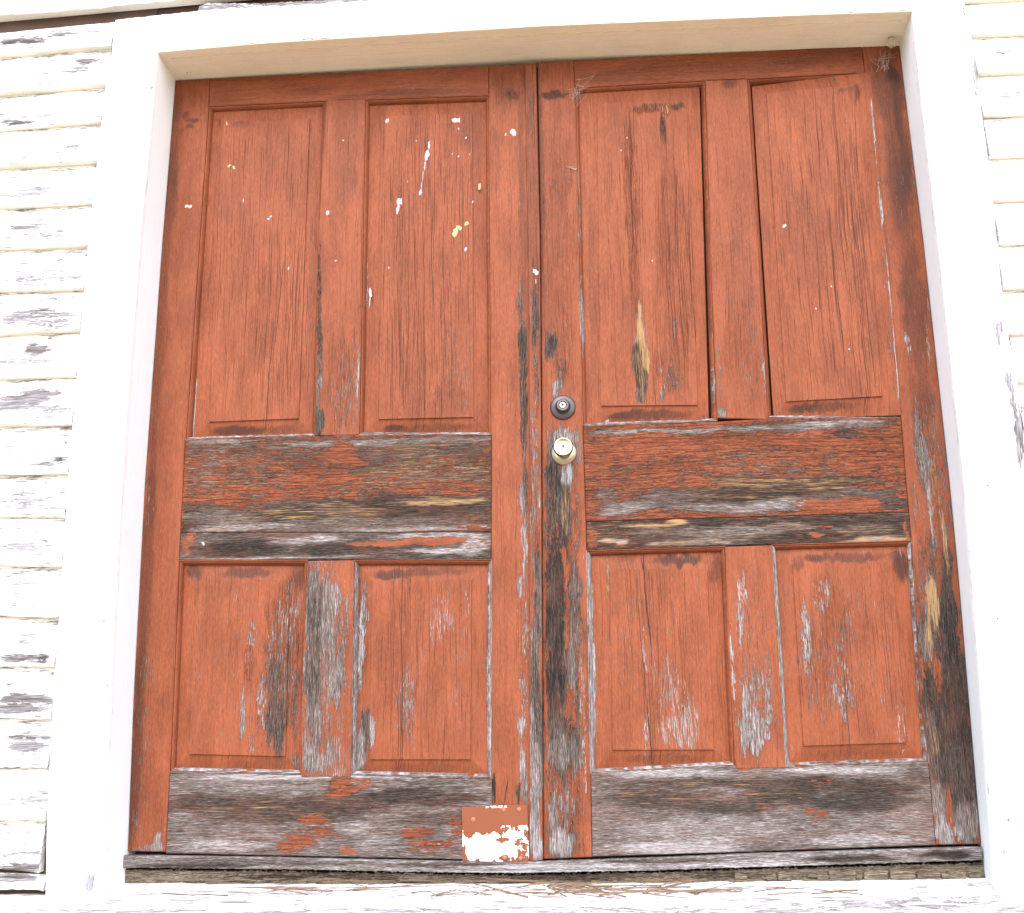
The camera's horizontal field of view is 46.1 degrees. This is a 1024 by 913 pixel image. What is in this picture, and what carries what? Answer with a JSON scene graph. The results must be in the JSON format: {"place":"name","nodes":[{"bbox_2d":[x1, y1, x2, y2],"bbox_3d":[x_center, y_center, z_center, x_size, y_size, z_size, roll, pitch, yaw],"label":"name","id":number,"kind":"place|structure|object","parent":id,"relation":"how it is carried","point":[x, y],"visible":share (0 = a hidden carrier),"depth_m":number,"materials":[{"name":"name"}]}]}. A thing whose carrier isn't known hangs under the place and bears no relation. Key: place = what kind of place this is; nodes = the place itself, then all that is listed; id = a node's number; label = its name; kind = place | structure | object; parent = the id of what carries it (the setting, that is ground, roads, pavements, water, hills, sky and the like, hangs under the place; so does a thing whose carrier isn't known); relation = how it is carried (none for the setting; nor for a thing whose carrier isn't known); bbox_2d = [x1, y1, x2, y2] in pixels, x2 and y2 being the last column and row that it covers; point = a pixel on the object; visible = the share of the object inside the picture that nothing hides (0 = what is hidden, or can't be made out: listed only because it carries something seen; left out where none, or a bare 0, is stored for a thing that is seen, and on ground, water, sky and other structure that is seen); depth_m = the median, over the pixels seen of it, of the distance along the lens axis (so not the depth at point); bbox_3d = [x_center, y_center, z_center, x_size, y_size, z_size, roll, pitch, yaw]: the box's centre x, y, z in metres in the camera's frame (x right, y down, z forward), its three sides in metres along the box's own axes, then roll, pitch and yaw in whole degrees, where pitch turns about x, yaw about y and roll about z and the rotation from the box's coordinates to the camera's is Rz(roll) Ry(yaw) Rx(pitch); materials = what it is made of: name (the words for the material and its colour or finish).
{"place":"outdoors","nodes":[
{"label":"outdoors","id":0,"kind":"place"},
{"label":"ground","id":1,"kind":"structure","parent":0,"visible":0},
{"bbox_2d":[0,0,1023,893],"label":"clapboard wall","id":2,"kind":"structure","parent":1,"relation":"on","point":[54,58],"depth_m":3.19,"materials":[{"name":"white paint"}]},
{"bbox_2d":[0,878,1023,912],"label":"door sill","id":3,"kind":"structure","parent":2,"relation":"attached to","point":[975,895],"depth_m":2.75,"materials":[{"name":"white paint"}]},
{"bbox_2d":[162,893,227,895],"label":"pine needle","id":4,"kind":"object","parent":3,"relation":"on","point":[194,894],"visible":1,"depth_m":2.77,"materials":[{"name":"brown plant"}]},
{"bbox_2d":[190,891,247,893],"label":"pine needle","id":5,"kind":"object","parent":3,"relation":"on","point":[215,891],"visible":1,"depth_m":2.84,"materials":[{"name":"brown plant"}]},
{"bbox_2d":[248,886,288,894],"bbox_3d":[-0.569,1.018,2.821,0.098,0.015,0.012,6,-16,-25],"label":"grey twig","id":6,"kind":"object","parent":3,"relation":"on","point":[265,892],"visible":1,"depth_m":2.81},
{"bbox_2d":[249,887,307,894],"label":"pine needle","id":7,"kind":"object","parent":3,"relation":"on","point":[278,889],"visible":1,"depth_m":2.82,"materials":[{"name":"brown plant"}]},
{"bbox_2d":[259,886,315,888],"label":"pine needle","id":8,"kind":"object","parent":3,"relation":"on","point":[305,887],"visible":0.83,"depth_m":2.89,"materials":[{"name":"beige plant"}]},
{"bbox_2d":[274,888,332,890],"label":"pine needle","id":9,"kind":"object","parent":3,"relation":"on","point":[315,890],"visible":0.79,"depth_m":2.85,"materials":[{"name":"brown plant"}]},
{"bbox_2d":[272,886,337,891],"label":"pine needle","id":10,"kind":"object","parent":3,"relation":"on","point":[300,888],"visible":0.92,"depth_m":2.85,"materials":[{"name":"brown plant"}]},
{"bbox_2d":[285,888,329,891],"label":"pine needle","id":11,"kind":"object","parent":3,"relation":"on","point":[307,889],"visible":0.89,"depth_m":2.83,"materials":[{"name":"brown plant"}]},
{"bbox_2d":[318,881,366,886],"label":"pine needle","id":12,"kind":"object","parent":3,"relation":"on","point":[343,882],"visible":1,"depth_m":2.88,"materials":[{"name":"beige plant"}]},
{"bbox_2d":[311,886,383,894],"bbox_3d":[-0.385,1.022,2.834,0.172,0.009,0.070,3,-15,-14],"label":"pine needle","id":13,"kind":"object","parent":3,"relation":"on","point":[344,890],"visible":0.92,"depth_m":2.85,"materials":[{"name":"brown plant"}]},
{"bbox_2d":[352,886,410,890],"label":"pine needle","id":14,"kind":"object","parent":3,"relation":"on","point":[383,887],"visible":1,"depth_m":2.83,"materials":[{"name":"brown plant"}]},
{"bbox_2d":[390,882,468,886],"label":"pine needle","id":15,"kind":"object","parent":3,"relation":"on","point":[433,885],"visible":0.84,"depth_m":2.88,"materials":[{"name":"beige plant"}]},
{"bbox_2d":[411,891,449,893],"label":"pine needle","id":16,"kind":"object","parent":3,"relation":"on","point":[427,891],"visible":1,"depth_m":2.77,"materials":[{"name":"brown plant"}]},
{"bbox_2d":[430,885,486,896],"bbox_3d":[-0.123,1.005,2.786,0.132,0.022,0.017,3,-15,-15],"label":"pine needle","id":17,"kind":"object","parent":3,"relation":"on","point":[456,890],"visible":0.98,"depth_m":2.78,"materials":[{"name":"beige plant"}]},
{"bbox_2d":[435,889,491,894],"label":"pine needle","id":18,"kind":"object","parent":3,"relation":"on","point":[466,891],"visible":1,"depth_m":2.78,"materials":[{"name":"beige plant"}]},
{"bbox_2d":[436,889,503,895],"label":"pine needle","id":19,"kind":"object","parent":3,"relation":"on","point":[463,892],"visible":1,"depth_m":2.78,"materials":[{"name":"brown plant"}]},
{"bbox_2d":[460,882,527,897],"bbox_3d":[-0.044,1.002,2.777,0.171,0.027,0.040,-10,-17,34],"label":"pine needle","id":20,"kind":"object","parent":3,"relation":"on","point":[500,890],"visible":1,"depth_m":2.77,"materials":[{"name":"brown plant"}]},
{"bbox_2d":[475,886,524,894],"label":"pine needle","id":21,"kind":"object","parent":3,"relation":"on","point":[499,888],"visible":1,"depth_m":2.79,"materials":[{"name":"beige plant"}]},
{"bbox_2d":[486,878,565,886],"bbox_3d":[0.034,1.014,2.865,0.196,0.020,0.010,-3,-14,9],"label":"pine needle","id":22,"kind":"object","parent":3,"relation":"on","point":[522,880],"visible":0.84,"depth_m":2.87,"materials":[{"name":"brown plant"}]},
{"bbox_2d":[506,892,551,893],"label":"pine needle","id":23,"kind":"object","parent":3,"relation":"on","point":[531,892],"visible":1,"depth_m":2.76,"materials":[{"name":"brown plant"}]},
{"bbox_2d":[517,881,559,887],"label":"pine needle","id":24,"kind":"object","parent":3,"relation":"on","point":[550,882],"visible":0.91,"depth_m":2.83,"materials":[{"name":"beige plant"}]},
{"bbox_2d":[125,860,984,884],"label":"rotten beam","id":25,"kind":"structure","parent":3,"relation":"on","point":[938,870],"depth_m":2.90,"materials":[{"name":"brown wood"}]},
{"bbox_2d":[123,845,982,872],"bbox_3d":[0.076,0.984,2.931,2.072,0.052,0.075,-2,-14,4],"label":"threshold","id":26,"kind":"object","parent":25,"relation":"on","point":[883,855],"visible":0.98,"depth_m":2.89,"materials":[{"name":"grey wood"}]},
{"bbox_2d":[538,896,582,897],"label":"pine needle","id":27,"kind":"object","parent":3,"relation":"on","point":[561,897],"visible":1,"depth_m":2.73,"materials":[{"name":"white plant"}]},
{"bbox_2d":[547,882,593,885],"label":"pine needle","id":28,"kind":"object","parent":3,"relation":"on","point":[567,883],"visible":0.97,"depth_m":2.85,"materials":[{"name":"beige plant"}]},
{"bbox_2d":[548,891,607,894],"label":"pine needle","id":29,"kind":"object","parent":3,"relation":"on","point":[579,891],"visible":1,"depth_m":2.73,"materials":[{"name":"brown plant"}]},
{"bbox_2d":[554,882,602,892],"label":"pine needle","id":30,"kind":"object","parent":3,"relation":"on","point":[578,886],"visible":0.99,"depth_m":2.80,"materials":[{"name":"brown plant"}]},
{"bbox_2d":[548,883,612,888],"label":"pine needle","id":31,"kind":"object","parent":3,"relation":"on","point":[588,887],"visible":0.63,"depth_m":2.83,"materials":[{"name":"brown plant"}]},
{"bbox_2d":[570,883,602,890],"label":"pine needle","id":32,"kind":"object","parent":3,"relation":"on","point":[589,886],"visible":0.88,"depth_m":2.80,"materials":[{"name":"beige plant"}]},
{"bbox_2d":[551,887,625,896],"bbox_3d":[0.178,1.001,2.767,0.178,0.018,0.019,-6,-15,18],"label":"pine needle","id":33,"kind":"object","parent":3,"relation":"on","point":[589,890],"visible":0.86,"depth_m":2.77,"materials":[{"name":"brown plant"}]},
{"bbox_2d":[573,885,617,892],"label":"pine needle","id":34,"kind":"object","parent":3,"relation":"on","point":[598,887],"visible":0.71,"depth_m":2.82,"materials":[{"name":"brown plant"}]},
{"bbox_2d":[573,893,626,899],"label":"pine needle","id":35,"kind":"object","parent":3,"relation":"on","point":[598,896],"visible":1,"depth_m":2.74,"materials":[{"name":"brown plant"}]},
{"bbox_2d":[604,889,643,891],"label":"pine needle","id":36,"kind":"object","parent":3,"relation":"on","point":[622,890],"visible":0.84,"depth_m":2.78,"materials":[{"name":"brown plant"}]},
{"bbox_2d":[593,885,656,885],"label":"pine needle","id":37,"kind":"object","parent":3,"relation":"on","point":[625,885],"visible":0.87,"depth_m":2.85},
{"bbox_2d":[607,886,663,888],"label":"pine needle","id":38,"kind":"object","parent":3,"relation":"on","point":[634,887],"visible":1,"depth_m":2.80,"materials":[{"name":"brown plant"}]},
{"bbox_2d":[599,887,681,895],"bbox_3d":[0.291,0.989,2.732,0.188,0.018,0.031,-2,-14,4],"label":"pine needle","id":39,"kind":"object","parent":3,"relation":"on","point":[639,892],"visible":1,"depth_m":2.74,"materials":[{"name":"brown plant"}]},
{"bbox_2d":[622,889,666,891],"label":"pine needle","id":40,"kind":"object","parent":3,"relation":"on","point":[646,890],"visible":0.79,"depth_m":2.79,"materials":[{"name":"brown plant"}]},
{"bbox_2d":[616,886,689,889],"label":"pine needle","id":41,"kind":"object","parent":3,"relation":"on","point":[654,887],"visible":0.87,"depth_m":2.82,"materials":[{"name":"brown plant"}]},
{"bbox_2d":[633,876,675,886],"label":"pine needle","id":42,"kind":"object","parent":3,"relation":"on","point":[653,881],"visible":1,"depth_m":2.84,"materials":[{"name":"beige plant"}]},
{"bbox_2d":[645,893,686,897],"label":"pine needle","id":43,"kind":"object","parent":3,"relation":"on","point":[665,895],"visible":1,"depth_m":2.73,"materials":[{"name":"brown plant"}]},
{"bbox_2d":[646,880,691,889],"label":"pine needle","id":44,"kind":"object","parent":3,"relation":"on","point":[667,883],"visible":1,"depth_m":2.81,"materials":[{"name":"beige plant"}]},
{"bbox_2d":[642,878,706,893],"bbox_3d":[0.379,0.996,2.790,0.172,0.027,0.013,6,-16,-24],"label":"pine needle","id":45,"kind":"object","parent":3,"relation":"on","point":[676,884],"visible":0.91,"depth_m":2.79,"materials":[{"name":"beige plant"}]},
{"bbox_2d":[666,889,741,893],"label":"pine needle","id":46,"kind":"object","parent":3,"relation":"on","point":[735,890],"visible":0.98,"depth_m":2.73,"materials":[{"name":"brown plant"}]},
{"bbox_2d":[688,889,743,891],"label":"pine needle","id":47,"kind":"object","parent":3,"relation":"on","point":[717,891],"visible":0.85,"depth_m":2.75,"materials":[{"name":"brown plant"}]},
{"bbox_2d":[694,879,751,894],"bbox_3d":[0.487,0.992,2.775,0.163,0.026,0.003,6,-16,-26],"label":"pine needle","id":48,"kind":"object","parent":3,"relation":"on","point":[720,885],"visible":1,"depth_m":2.77,"materials":[{"name":"beige plant"}]},
{"bbox_2d":[707,886,784,888],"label":"pine needle","id":49,"kind":"object","parent":3,"relation":"on","point":[750,886],"visible":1,"depth_m":2.79,"materials":[{"name":"brown plant"}]},
{"bbox_2d":[766,887,810,888],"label":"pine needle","id":50,"kind":"object","parent":3,"relation":"on","point":[787,888],"visible":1,"depth_m":2.78,"materials":[{"name":"brown plant"}]},
{"bbox_2d":[767,891,825,894],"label":"pine needle","id":51,"kind":"object","parent":3,"relation":"on","point":[794,892],"visible":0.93,"depth_m":2.72,"materials":[{"name":"brown plant"}]},
{"bbox_2d":[811,889,857,893],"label":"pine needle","id":52,"kind":"object","parent":3,"relation":"on","point":[827,892],"visible":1,"depth_m":2.69,"materials":[{"name":"beige plant"}]},
{"bbox_2d":[46,0,1023,896],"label":"door frame","id":53,"kind":"object","parent":2,"relation":"attached to","point":[152,60],"visible":0.93,"depth_m":3.14,"materials":[{"name":"white paint"}]},
{"bbox_2d":[128,64,542,861],"bbox_3d":[-0.449,-0.055,3.232,1.070,2.179,0.053,-2,-14,4],"label":"door leaf","id":54,"kind":"object","parent":53,"relation":"attached to","point":[340,598],"visible":1,"depth_m":3.19,"materials":[{"name":"red paint"}]},
{"bbox_2d":[538,46,980,858],"bbox_3d":[0.589,-0.097,3.147,1.057,2.179,0.102,-2,-14,4],"label":"door leaf","id":55,"kind":"object","parent":53,"relation":"attached to","point":[814,518],"visible":1,"depth_m":3.12,"materials":[{"name":"red paint"}]},
{"bbox_2d":[565,75,594,105],"bbox_3d":[0.189,-1.038,3.417,0.094,0.102,0.011,-2,-14,4],"label":"cobweb","id":56,"kind":"object","parent":55,"relation":"attached to","point":[579,92],"visible":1,"depth_m":3.42,"materials":[{"name":"fabric"}]},
{"bbox_2d":[873,48,895,71],"bbox_3d":[1.044,-1.114,3.371,0.079,0.075,0.023,-2,-14,4],"label":"cobweb","id":57,"kind":"object","parent":55,"relation":"attached to","point":[885,60],"visible":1,"depth_m":3.37,"materials":[{"name":"fabric"}]},
{"bbox_2d":[888,36,895,47],"bbox_3d":[1.057,-1.159,3.350,0.023,0.047,0.029,-2,-14,4],"label":"wasp nest","id":58,"kind":"object","parent":53,"relation":"hanging from","point":[891,42],"visible":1,"depth_m":3.34,"materials":[{"name":"paper"}]}
]}

